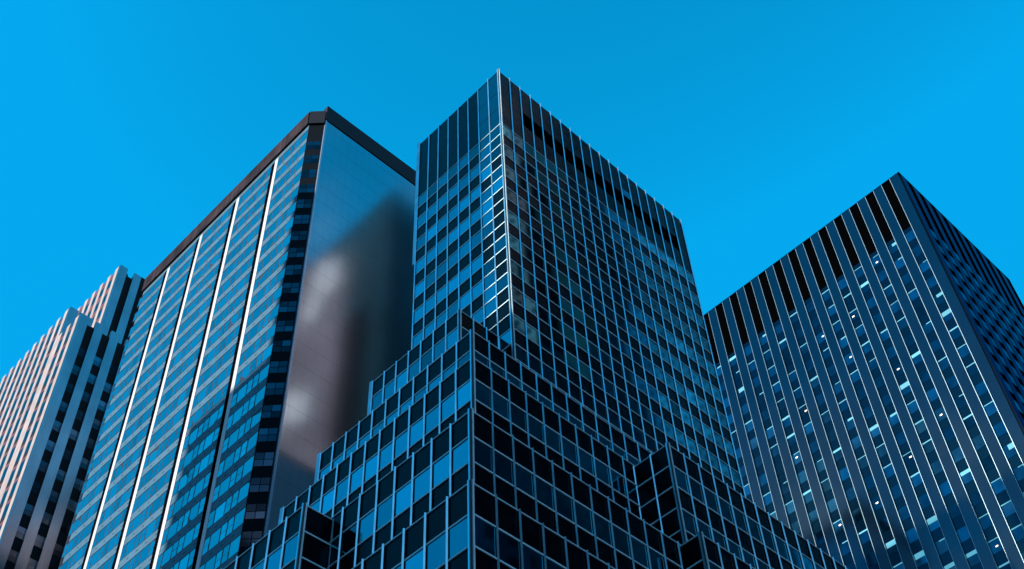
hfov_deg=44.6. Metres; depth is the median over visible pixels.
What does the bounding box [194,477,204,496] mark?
window
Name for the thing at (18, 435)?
window
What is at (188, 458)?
window
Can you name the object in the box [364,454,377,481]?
window
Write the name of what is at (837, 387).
window
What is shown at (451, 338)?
window
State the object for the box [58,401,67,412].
window
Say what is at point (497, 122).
plant room window
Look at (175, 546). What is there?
window
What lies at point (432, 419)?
window
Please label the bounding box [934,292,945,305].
window
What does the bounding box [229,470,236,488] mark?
window
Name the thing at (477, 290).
window
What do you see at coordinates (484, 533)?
window
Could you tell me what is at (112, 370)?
window
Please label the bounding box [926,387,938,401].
window
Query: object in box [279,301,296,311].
corner window
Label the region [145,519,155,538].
window
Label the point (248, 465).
window
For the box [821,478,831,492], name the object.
window
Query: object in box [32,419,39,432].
window
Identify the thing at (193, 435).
window
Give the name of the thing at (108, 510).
window
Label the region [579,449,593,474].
window
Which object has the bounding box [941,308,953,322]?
window
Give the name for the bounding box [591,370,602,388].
window
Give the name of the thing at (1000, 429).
window
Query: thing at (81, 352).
window
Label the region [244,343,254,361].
window
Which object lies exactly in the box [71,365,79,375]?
window
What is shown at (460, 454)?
window
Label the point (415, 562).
window
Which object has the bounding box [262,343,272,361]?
window
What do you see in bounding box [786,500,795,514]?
window
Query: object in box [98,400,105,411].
window
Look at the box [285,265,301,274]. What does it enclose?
corner window
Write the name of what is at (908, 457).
window
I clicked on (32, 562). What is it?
window
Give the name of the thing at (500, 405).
window
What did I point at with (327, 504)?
window
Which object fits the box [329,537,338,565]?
window
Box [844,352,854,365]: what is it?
window
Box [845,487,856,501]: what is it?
window
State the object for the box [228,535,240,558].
window
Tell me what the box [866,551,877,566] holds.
window
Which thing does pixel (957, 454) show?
window
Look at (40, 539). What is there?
window
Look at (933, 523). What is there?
window
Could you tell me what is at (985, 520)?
window
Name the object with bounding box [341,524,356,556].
window
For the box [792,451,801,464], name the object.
window
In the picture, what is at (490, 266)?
window
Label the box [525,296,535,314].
window
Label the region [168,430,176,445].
window
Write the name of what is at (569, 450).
window
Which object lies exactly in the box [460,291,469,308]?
window
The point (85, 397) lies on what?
window
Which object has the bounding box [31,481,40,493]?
window
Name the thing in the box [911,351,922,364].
window
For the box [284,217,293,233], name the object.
window
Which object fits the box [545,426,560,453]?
window
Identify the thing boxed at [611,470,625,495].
window
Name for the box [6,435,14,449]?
window
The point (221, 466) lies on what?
window
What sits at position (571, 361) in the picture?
window
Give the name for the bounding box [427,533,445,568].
window
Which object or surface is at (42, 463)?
window
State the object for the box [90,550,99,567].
window
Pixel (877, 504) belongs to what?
window
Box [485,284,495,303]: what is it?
window
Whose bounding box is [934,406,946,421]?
window
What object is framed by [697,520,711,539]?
window
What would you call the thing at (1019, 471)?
window
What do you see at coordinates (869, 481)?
window
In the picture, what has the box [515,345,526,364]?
window
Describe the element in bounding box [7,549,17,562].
window
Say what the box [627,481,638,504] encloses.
window
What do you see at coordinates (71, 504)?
window
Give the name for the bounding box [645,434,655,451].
window
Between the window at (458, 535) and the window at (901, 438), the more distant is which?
the window at (901, 438)
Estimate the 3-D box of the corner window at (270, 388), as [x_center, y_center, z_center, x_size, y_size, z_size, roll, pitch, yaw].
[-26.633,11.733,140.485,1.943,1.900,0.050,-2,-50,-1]
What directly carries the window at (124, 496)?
in the finned office slab
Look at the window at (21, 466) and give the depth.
216.67 m
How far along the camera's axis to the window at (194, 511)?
136.62 m
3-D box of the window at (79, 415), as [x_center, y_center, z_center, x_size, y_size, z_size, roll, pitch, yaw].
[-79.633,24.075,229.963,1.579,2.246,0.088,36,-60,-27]
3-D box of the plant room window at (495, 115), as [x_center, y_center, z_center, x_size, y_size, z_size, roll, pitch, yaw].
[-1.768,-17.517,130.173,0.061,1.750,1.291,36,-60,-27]
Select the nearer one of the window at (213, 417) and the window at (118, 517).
the window at (213, 417)
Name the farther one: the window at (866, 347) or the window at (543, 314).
the window at (866, 347)
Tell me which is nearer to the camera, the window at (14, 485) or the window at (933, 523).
the window at (933, 523)
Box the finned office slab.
[59,106,415,568]
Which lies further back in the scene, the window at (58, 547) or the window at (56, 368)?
the window at (56, 368)
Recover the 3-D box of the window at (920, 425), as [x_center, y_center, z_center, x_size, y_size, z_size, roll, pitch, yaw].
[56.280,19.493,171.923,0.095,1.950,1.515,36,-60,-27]
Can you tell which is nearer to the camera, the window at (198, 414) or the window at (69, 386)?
the window at (198, 414)
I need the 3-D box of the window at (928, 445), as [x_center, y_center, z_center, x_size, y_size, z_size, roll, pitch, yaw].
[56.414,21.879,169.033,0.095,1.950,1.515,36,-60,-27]
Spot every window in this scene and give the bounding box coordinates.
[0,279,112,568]
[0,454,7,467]
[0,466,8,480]
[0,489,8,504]
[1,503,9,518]
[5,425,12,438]
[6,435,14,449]
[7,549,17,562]
[8,446,15,459]
[8,469,15,482]
[9,481,17,496]
[14,416,21,429]
[15,427,22,440]
[15,448,23,462]
[15,526,25,538]
[17,459,25,474]
[22,408,29,421]
[23,428,30,441]
[23,503,33,515]
[24,439,32,453]
[26,558,36,568]
[29,409,37,423]
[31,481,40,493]
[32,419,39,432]
[34,534,43,547]
[36,391,43,404]
[38,400,46,414]
[38,460,47,472]
[41,512,51,525]
[43,372,50,385]
[45,382,52,395]
[45,440,54,451]
[49,490,58,502]
[52,363,59,376]
[52,420,60,431]
[53,543,62,556]
[56,469,64,481]
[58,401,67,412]
[59,131,307,568]
[60,521,69,533]
[62,448,71,460]
[65,383,73,393]
[66,499,75,511]
[69,429,77,440]
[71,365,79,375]
[73,478,82,490]
[74,546,83,563]
[75,410,83,421]
[77,347,85,357]
[79,457,88,469]
[81,391,89,402]
[86,437,94,449]
[87,373,95,383]
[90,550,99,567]
[92,418,99,429]
[93,356,100,366]
[96,527,105,544]
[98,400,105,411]
[103,382,111,392]
[103,505,111,520]
[107,536,115,552]
[108,365,116,375]
[113,512,122,529]
[119,491,127,506]
[125,536,135,555]
[131,513,141,531]
[137,490,147,508]
[139,544,149,563]
[143,468,152,485]
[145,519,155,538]
[148,450,156,464]
[151,495,161,513]
[154,427,162,442]
[156,473,166,491]
[158,407,167,423]
[161,451,171,469]
[161,545,172,566]
[167,521,177,540]
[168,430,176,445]
[171,540,178,558]
[172,409,181,426]
[173,495,183,514]
[177,389,186,406]
[177,535,184,553]
[178,475,186,491]
[179,554,188,568]
[181,371,190,387]
[182,510,189,527]
[183,449,193,467]
[183,528,194,548]
[188,548,195,566]
[189,427,198,443]
[189,502,199,519]
[193,407,202,423]
[193,522,200,540]
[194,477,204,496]
[197,387,206,403]
[198,497,205,514]
[199,454,209,472]
[202,366,211,383]
[202,537,209,555]
[203,432,213,450]
[205,555,215,568]
[206,347,215,364]
[207,510,214,528]
[208,409,218,427]
[209,528,220,549]
[210,330,218,345]
[212,485,219,502]
[213,389,222,405]
[214,501,225,522]
[214,549,222,568]
[217,368,226,385]
[217,460,224,477]
[219,476,229,496]
[220,522,227,540]
[221,349,230,365]
[221,544,229,564]
[223,451,234,472]
[224,496,231,514]
[225,330,234,346]
[226,516,234,535]
[228,428,238,447]
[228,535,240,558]
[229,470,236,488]
[231,311,238,323]
[231,490,238,508]
[232,406,242,425]
[233,294,241,309]
[233,507,245,530]
[234,446,240,462]
[236,465,242,482]
[237,384,246,402]
[238,423,244,439]
[238,483,249,502]
[240,440,247,457]
[240,531,261,546]
[242,363,250,377]
[242,456,253,477]
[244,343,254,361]
[244,417,251,433]
[245,504,265,518]
[247,432,257,451]
[248,324,257,340]
[249,477,269,491]
[251,413,260,427]
[252,305,261,321]
[254,125,821,568]
[254,452,273,465]
[255,287,264,303]
[255,386,265,404]
[258,428,277,441]
[259,270,267,284]
[259,365,268,382]
[262,253,270,266]
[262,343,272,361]
[262,405,280,417]
[265,383,283,394]
[266,323,275,341]
[266,547,281,568]
[269,305,278,321]
[269,361,287,372]
[272,286,281,302]
[273,340,290,351]
[276,268,284,283]
[276,320,293,331]
[279,251,287,266]
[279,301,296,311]
[282,234,290,248]
[282,283,298,292]
[282,535,297,566]
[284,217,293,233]
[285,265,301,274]
[288,248,304,256]
[291,231,306,239]
[294,215,309,223]
[296,199,311,207]
[299,184,313,192]
[301,169,316,177]
[304,155,318,162]
[306,141,320,148]
[321,489,333,513]
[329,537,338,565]
[335,477,348,504]
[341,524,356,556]
[350,466,362,492]
[358,510,374,543]
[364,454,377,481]
[372,390,382,409]
[377,496,392,529]
[379,442,392,469]
[384,380,394,400]
[394,430,407,457]
[395,482,410,515]
[396,370,406,390]
[405,549,422,568]
[409,359,419,380]
[410,418,422,445]
[414,468,429,501]
[421,349,431,370]
[425,406,438,433]
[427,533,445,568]
[433,453,448,487]
[434,338,444,359]
[441,393,454,421]
[447,329,456,349]
[449,517,467,558]
[452,439,467,472]
[457,381,469,407]
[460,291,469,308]
[472,281,482,300]
[474,438,491,471]
[475,517,495,556]
[476,381,490,407]
[479,83,487,108]
[479,102,488,123]
[480,117,488,133]
[480,127,488,140]
[484,258,494,276]
[484,270,494,289]
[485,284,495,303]
[485,297,495,317]
[489,74,497,98]
[490,92,498,114]
[491,108,498,123]
[491,118,499,130]
[493,392,508,419]
[494,451,512,484]
[497,273,507,292]
[499,531,519,568]
[500,330,510,349]
[511,404,525,430]
[512,287,522,305]
[514,315,524,334]
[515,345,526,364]
[515,464,533,496]
[523,545,542,568]
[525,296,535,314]
[527,325,538,344]
[528,415,543,442]
[529,354,540,374]
[536,477,553,509]
[538,306,548,323]
[540,334,551,353]
[542,363,554,384]
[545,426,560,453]
[550,314,561,333]
[553,343,564,362]
[555,489,573,521]
[556,373,567,392]
[562,438,577,464]
[563,324,574,342]
[566,352,577,371]
[569,382,580,401]
[575,502,592,533]
[579,361,590,380]
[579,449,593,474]
[582,391,593,410]
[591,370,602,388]
[594,514,611,545]
[595,400,606,419]
[595,459,609,485]
[604,379,615,398]
[608,409,619,428]
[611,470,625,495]
[613,526,630,556]
[616,387,627,406]
[620,417,631,436]
[622,188,629,198]
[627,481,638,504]
[631,537,648,568]
[633,426,644,445]
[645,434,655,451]
[649,549,664,568]
[675,468,688,492]
[682,510,696,535]
[689,478,703,502]
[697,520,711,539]
[704,488,718,512]
[712,530,726,549]
[716,229,1023,568]
[719,498,733,523]
[728,541,741,559]
[733,508,747,532]
[743,550,755,568]
[744,484,750,495]
[747,518,761,541]
[761,527,775,551]
[763,492,772,505]
[766,426,774,438]
[770,444,779,456]
[775,537,789,560]
[780,481,789,494]
[782,415,791,427]
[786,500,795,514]
[787,433,796,445]
[789,546,802,568]
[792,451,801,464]
[799,404,808,417]
[803,489,812,503]
[804,422,813,434]
[810,376,819,388]
[814,530,824,544]
[815,458,825,472]
[821,410,831,423]
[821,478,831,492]
[827,498,837,512]
[833,381,842,393]
[833,447,843,461]
[833,519,843,533]
[838,336,847,348]
[839,399,848,411]
[840,540,850,555]
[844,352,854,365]
[845,417,855,430]
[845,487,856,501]
[850,369,860,382]
[852,507,862,522]
[855,324,865,337]
[858,455,868,469]
[859,528,870,544]
[861,341,871,353]
[864,475,875,489]
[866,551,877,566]
[868,357,878,370]
[870,424,880,437]
[871,496,882,510]
[876,443,887,457]
[878,517,889,532]
[879,329,889,341]
[883,463,894,477]
[884,285,894,296]
[886,539,897,555]
[888,412,899,425]
[890,300,901,312]
[891,484,902,499]
[893,363,903,376]
[895,257,905,269]
[895,431,906,445]
[897,316,907,329]
[898,505,910,520]
[900,381,911,395]
[903,451,914,465]
[906,527,918,543]
[907,400,918,413]
[908,288,919,300]
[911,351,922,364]
[911,472,922,487]
[914,550,926,566]
[915,419,926,433]
[918,493,930,508]
[919,260,930,272]
[919,369,930,382]
[922,321,934,334]
[923,439,934,453]
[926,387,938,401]
[927,515,939,531]
[930,459,943,474]
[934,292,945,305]
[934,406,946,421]
[935,538,948,554]
[938,356,950,370]
[939,481,952,496]
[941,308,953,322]
[943,426,955,441]
[946,375,958,389]
[948,503,960,519]
[949,326,961,339]
[951,447,964,462]
[954,394,967,408]
[957,526,970,542]
[958,344,970,357]
[960,468,973,484]
[963,414,976,429]
[966,362,978,376]
[966,549,980,566]
[969,490,982,506]
[972,434,985,449]
[975,381,987,396]
[978,513,992,530]
[981,455,995,471]
[984,401,997,416]
[988,537,1002,554]
[991,477,1005,493]
[993,421,1007,436]
[1001,500,1015,517]
[1003,442,1017,458]
[1011,524,1023,541]
[1013,464,1023,481]
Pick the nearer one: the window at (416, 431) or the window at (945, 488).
the window at (416, 431)
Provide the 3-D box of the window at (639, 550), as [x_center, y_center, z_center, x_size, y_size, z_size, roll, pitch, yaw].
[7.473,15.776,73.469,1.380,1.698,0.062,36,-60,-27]
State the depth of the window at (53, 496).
214.98 m
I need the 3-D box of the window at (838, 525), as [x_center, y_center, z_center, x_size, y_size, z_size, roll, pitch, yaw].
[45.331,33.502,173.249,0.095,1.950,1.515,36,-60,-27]
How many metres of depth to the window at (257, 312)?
155.99 m
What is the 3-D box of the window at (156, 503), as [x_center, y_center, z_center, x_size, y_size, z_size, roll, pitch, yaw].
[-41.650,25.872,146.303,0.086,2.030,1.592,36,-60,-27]
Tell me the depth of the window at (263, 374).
143.25 m
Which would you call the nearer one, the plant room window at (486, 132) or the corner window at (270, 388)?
the plant room window at (486, 132)
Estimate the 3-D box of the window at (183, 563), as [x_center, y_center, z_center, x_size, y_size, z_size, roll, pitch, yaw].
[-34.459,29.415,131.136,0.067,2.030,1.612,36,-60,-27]
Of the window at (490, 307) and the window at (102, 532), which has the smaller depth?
the window at (490, 307)
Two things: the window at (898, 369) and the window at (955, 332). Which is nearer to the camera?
the window at (955, 332)
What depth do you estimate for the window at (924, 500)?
164.67 m
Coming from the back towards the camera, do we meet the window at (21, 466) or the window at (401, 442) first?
the window at (21, 466)
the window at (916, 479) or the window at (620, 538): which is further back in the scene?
the window at (916, 479)
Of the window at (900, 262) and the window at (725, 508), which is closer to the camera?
the window at (725, 508)
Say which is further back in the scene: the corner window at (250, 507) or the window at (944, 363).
the window at (944, 363)
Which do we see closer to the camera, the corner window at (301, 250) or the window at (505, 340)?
the window at (505, 340)
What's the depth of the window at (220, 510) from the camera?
131.39 m
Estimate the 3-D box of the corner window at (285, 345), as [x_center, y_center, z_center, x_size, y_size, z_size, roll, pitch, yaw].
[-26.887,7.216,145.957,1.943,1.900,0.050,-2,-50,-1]
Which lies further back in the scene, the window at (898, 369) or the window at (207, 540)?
the window at (898, 369)
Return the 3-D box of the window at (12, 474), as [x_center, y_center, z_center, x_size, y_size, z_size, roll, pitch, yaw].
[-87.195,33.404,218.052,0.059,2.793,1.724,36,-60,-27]
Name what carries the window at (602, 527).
in the glass office tower at (546, 391)
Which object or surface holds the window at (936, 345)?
in the pier office tower at (868, 352)
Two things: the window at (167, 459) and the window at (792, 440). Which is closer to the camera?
the window at (167, 459)
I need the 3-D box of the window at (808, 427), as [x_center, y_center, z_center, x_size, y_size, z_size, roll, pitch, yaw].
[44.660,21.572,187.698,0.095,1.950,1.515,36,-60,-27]
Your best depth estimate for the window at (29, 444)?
220.43 m
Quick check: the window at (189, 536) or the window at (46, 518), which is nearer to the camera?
the window at (189, 536)
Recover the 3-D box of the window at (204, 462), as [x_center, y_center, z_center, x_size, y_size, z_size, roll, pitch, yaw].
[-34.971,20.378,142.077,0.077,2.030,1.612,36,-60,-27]
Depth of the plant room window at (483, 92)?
135.49 m
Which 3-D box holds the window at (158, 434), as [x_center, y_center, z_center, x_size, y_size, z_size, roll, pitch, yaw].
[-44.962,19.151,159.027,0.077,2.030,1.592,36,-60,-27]
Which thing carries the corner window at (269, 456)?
in the finned office slab
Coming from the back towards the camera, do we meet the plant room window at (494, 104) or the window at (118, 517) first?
the window at (118, 517)
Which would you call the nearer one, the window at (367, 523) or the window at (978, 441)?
the window at (367, 523)
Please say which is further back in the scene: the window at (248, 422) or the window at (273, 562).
the window at (248, 422)
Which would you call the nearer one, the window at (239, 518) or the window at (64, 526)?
the window at (239, 518)
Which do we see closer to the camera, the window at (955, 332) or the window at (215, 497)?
the window at (215, 497)
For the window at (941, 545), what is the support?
in the pier office tower at (868, 352)
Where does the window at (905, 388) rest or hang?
in the pier office tower at (868, 352)
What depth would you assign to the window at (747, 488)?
190.44 m
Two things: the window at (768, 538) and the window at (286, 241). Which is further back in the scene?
the window at (286, 241)
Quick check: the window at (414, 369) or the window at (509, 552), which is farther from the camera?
the window at (414, 369)
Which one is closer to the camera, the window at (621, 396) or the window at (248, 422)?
the window at (621, 396)
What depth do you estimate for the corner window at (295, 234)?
162.40 m
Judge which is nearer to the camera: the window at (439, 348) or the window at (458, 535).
the window at (458, 535)
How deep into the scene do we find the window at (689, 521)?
82.10 m
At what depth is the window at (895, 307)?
187.83 m
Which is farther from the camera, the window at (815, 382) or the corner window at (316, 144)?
the window at (815, 382)
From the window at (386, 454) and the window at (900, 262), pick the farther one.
the window at (900, 262)
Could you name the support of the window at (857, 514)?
in the pier office tower at (868, 352)
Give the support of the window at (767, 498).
in the pier office tower at (868, 352)
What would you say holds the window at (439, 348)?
in the glass office tower at (546, 391)
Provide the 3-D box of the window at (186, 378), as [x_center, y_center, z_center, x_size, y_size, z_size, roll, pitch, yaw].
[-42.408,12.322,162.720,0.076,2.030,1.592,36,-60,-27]
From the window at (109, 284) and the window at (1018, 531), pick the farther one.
the window at (109, 284)
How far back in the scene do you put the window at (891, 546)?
164.61 m
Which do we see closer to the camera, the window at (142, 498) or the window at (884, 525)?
the window at (142, 498)
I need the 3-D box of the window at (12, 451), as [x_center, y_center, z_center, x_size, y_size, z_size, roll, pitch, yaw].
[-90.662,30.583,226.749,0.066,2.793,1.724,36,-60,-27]
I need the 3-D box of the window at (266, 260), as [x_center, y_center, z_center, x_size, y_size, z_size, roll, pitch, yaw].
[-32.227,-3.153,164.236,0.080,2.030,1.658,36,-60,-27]
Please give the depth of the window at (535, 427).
81.44 m
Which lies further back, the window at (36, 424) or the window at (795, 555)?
the window at (36, 424)
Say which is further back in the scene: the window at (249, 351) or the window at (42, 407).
the window at (42, 407)
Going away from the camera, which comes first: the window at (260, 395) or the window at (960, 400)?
the window at (260, 395)
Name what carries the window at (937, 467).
in the pier office tower at (868, 352)
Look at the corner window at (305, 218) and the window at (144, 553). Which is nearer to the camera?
the window at (144, 553)
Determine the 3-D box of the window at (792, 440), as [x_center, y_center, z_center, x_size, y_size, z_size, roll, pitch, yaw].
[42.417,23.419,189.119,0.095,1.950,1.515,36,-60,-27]
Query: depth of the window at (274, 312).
151.41 m
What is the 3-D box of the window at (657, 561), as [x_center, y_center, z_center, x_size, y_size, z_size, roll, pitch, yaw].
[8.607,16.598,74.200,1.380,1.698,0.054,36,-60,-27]
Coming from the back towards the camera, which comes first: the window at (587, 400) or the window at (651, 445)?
the window at (651, 445)
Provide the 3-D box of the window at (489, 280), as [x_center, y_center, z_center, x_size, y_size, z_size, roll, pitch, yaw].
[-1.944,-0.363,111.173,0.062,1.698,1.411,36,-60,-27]
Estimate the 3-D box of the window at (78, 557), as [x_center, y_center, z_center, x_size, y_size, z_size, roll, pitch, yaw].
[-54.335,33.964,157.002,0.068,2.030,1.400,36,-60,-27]
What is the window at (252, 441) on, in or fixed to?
in the finned office slab
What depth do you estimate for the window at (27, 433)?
225.55 m
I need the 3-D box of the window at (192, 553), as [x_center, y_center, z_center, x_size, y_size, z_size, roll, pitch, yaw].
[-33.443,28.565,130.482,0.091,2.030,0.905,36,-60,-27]
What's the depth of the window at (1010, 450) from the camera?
158.98 m
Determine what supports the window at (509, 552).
in the glass office tower at (546, 391)
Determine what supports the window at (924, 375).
in the pier office tower at (868, 352)
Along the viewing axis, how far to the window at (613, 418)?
107.02 m
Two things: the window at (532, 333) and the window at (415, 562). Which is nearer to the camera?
the window at (415, 562)
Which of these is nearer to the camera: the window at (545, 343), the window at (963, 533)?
the window at (545, 343)
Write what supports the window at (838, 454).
in the pier office tower at (868, 352)
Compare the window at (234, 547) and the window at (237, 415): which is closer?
the window at (234, 547)
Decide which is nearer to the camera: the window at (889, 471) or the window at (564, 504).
the window at (564, 504)
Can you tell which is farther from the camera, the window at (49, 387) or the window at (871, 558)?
the window at (49, 387)
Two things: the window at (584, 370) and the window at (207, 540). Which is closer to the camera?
the window at (584, 370)
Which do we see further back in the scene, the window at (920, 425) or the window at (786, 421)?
the window at (786, 421)
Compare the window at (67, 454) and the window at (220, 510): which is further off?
the window at (67, 454)
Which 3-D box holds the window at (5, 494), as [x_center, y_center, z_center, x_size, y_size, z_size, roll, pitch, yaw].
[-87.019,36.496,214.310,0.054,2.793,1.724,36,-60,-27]
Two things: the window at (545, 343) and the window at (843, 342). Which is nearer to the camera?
the window at (545, 343)
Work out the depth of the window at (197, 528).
133.13 m
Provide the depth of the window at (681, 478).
84.95 m
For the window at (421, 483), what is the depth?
69.00 m
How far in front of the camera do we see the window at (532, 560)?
59.22 m
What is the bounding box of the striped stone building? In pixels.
[0,265,144,568]
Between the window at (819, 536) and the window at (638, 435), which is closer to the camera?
the window at (638, 435)
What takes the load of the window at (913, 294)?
in the pier office tower at (868, 352)
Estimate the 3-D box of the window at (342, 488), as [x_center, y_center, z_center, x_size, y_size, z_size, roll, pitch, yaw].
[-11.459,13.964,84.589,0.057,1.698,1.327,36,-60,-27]
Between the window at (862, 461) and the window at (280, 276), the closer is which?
the window at (280, 276)
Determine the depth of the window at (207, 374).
157.52 m
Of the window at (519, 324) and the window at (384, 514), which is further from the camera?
the window at (519, 324)
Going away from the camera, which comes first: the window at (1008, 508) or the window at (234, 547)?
the window at (234, 547)
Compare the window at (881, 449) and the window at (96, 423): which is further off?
the window at (96, 423)
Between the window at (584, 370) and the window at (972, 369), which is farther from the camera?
the window at (972, 369)
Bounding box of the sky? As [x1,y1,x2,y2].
[0,0,1023,382]
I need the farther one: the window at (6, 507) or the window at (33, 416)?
the window at (33, 416)
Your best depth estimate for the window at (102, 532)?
154.72 m
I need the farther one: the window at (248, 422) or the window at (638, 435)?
the window at (248, 422)
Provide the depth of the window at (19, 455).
221.81 m
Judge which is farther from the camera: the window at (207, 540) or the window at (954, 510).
the window at (954, 510)
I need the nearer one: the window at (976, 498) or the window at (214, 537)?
the window at (214, 537)
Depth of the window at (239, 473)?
132.87 m
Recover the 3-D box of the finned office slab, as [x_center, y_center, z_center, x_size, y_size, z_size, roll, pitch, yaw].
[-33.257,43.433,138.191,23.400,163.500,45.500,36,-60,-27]
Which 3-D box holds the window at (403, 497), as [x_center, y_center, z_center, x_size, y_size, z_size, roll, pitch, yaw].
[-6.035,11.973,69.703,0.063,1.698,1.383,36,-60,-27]
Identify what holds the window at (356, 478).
in the glass office tower at (546, 391)
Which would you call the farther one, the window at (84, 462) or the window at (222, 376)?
the window at (84, 462)
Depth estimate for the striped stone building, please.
229.74 m
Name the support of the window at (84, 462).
in the striped stone building
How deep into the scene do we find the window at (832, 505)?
176.15 m
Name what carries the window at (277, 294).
in the finned office slab
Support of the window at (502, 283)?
in the glass office tower at (546, 391)
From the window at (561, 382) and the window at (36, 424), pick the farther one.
the window at (36, 424)
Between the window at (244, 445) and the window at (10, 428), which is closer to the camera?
the window at (244, 445)
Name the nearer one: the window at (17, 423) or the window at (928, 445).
the window at (928, 445)
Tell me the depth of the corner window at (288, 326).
148.62 m
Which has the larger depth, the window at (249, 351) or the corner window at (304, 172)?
the corner window at (304, 172)
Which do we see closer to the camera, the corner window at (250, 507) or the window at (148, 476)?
the corner window at (250, 507)
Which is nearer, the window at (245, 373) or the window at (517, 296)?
the window at (517, 296)
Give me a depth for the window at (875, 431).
177.64 m
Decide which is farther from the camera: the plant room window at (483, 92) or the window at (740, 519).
the plant room window at (483, 92)
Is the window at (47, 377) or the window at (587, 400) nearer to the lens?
the window at (587, 400)
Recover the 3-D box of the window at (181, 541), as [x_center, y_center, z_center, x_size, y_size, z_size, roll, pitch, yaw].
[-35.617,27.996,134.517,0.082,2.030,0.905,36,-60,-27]
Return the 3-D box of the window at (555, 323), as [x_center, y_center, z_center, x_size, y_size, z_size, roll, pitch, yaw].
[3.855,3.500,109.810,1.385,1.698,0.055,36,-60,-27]
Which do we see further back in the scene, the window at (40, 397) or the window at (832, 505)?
the window at (40, 397)
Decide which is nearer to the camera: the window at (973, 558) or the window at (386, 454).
the window at (386, 454)
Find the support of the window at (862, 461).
in the pier office tower at (868, 352)
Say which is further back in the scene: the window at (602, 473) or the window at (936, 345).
the window at (936, 345)
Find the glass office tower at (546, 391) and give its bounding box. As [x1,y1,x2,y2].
[224,69,847,568]
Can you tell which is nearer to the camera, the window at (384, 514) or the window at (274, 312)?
the window at (384, 514)
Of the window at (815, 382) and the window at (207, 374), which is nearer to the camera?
the window at (207, 374)
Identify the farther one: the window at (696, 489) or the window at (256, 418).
the window at (256, 418)
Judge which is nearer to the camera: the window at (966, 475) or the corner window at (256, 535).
the corner window at (256, 535)
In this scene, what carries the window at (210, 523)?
in the finned office slab
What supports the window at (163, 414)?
in the finned office slab
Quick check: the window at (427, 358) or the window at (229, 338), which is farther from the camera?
the window at (229, 338)
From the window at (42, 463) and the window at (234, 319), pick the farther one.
the window at (42, 463)
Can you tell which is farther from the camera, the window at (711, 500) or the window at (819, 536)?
the window at (819, 536)
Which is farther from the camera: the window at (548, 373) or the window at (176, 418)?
the window at (176, 418)
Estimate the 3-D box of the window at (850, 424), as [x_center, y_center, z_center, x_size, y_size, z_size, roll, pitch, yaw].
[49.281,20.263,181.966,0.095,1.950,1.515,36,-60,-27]
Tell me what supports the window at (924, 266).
in the pier office tower at (868, 352)
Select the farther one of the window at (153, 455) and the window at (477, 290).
the window at (153, 455)
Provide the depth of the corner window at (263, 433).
134.93 m
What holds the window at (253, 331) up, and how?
in the finned office slab
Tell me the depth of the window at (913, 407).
174.78 m
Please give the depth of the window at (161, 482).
149.02 m
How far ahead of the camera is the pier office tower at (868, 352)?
183.41 m
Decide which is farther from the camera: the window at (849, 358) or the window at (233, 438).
the window at (849, 358)
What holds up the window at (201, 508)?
in the finned office slab
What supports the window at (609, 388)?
in the glass office tower at (546, 391)
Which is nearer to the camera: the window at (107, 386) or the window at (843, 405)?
the window at (843, 405)
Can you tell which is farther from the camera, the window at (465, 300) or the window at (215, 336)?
the window at (215, 336)
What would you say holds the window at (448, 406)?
in the glass office tower at (546, 391)
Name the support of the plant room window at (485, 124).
in the glass office tower at (546, 391)
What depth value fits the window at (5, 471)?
222.95 m
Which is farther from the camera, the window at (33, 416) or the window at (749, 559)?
the window at (33, 416)
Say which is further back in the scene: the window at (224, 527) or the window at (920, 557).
the window at (920, 557)
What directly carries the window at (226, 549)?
in the finned office slab
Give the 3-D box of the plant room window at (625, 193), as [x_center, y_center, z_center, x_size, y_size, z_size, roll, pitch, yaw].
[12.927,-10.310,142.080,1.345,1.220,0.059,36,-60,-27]
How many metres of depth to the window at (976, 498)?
158.95 m
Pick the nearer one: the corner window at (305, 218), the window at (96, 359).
the corner window at (305, 218)
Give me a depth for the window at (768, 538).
89.31 m
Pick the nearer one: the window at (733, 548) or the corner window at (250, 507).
the window at (733, 548)
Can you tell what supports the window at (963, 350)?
in the pier office tower at (868, 352)
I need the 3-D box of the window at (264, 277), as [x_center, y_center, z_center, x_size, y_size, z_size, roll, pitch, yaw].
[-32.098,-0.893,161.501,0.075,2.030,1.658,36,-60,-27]
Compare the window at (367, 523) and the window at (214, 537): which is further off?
the window at (214, 537)
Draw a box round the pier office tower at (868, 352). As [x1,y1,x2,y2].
[704,172,1023,568]
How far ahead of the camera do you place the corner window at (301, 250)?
159.57 m
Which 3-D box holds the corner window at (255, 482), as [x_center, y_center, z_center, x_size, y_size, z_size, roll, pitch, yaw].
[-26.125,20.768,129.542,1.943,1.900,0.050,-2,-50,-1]
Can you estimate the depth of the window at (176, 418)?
157.25 m
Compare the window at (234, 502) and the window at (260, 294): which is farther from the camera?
the window at (260, 294)
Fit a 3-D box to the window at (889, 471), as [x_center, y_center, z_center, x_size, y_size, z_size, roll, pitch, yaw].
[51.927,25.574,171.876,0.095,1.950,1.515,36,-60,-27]
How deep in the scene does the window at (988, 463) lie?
160.43 m
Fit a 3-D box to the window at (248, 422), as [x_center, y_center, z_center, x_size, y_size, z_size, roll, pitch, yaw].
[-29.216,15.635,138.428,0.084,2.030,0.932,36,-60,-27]
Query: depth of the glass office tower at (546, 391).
100.97 m
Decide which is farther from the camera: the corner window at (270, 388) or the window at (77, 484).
the window at (77, 484)
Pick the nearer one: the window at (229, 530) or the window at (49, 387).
the window at (229, 530)
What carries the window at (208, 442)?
in the finned office slab
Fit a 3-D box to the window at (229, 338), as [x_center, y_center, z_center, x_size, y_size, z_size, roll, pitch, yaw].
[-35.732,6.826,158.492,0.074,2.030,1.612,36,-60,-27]
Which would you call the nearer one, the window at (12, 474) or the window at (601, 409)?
the window at (601, 409)
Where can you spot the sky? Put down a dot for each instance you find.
(756, 124)

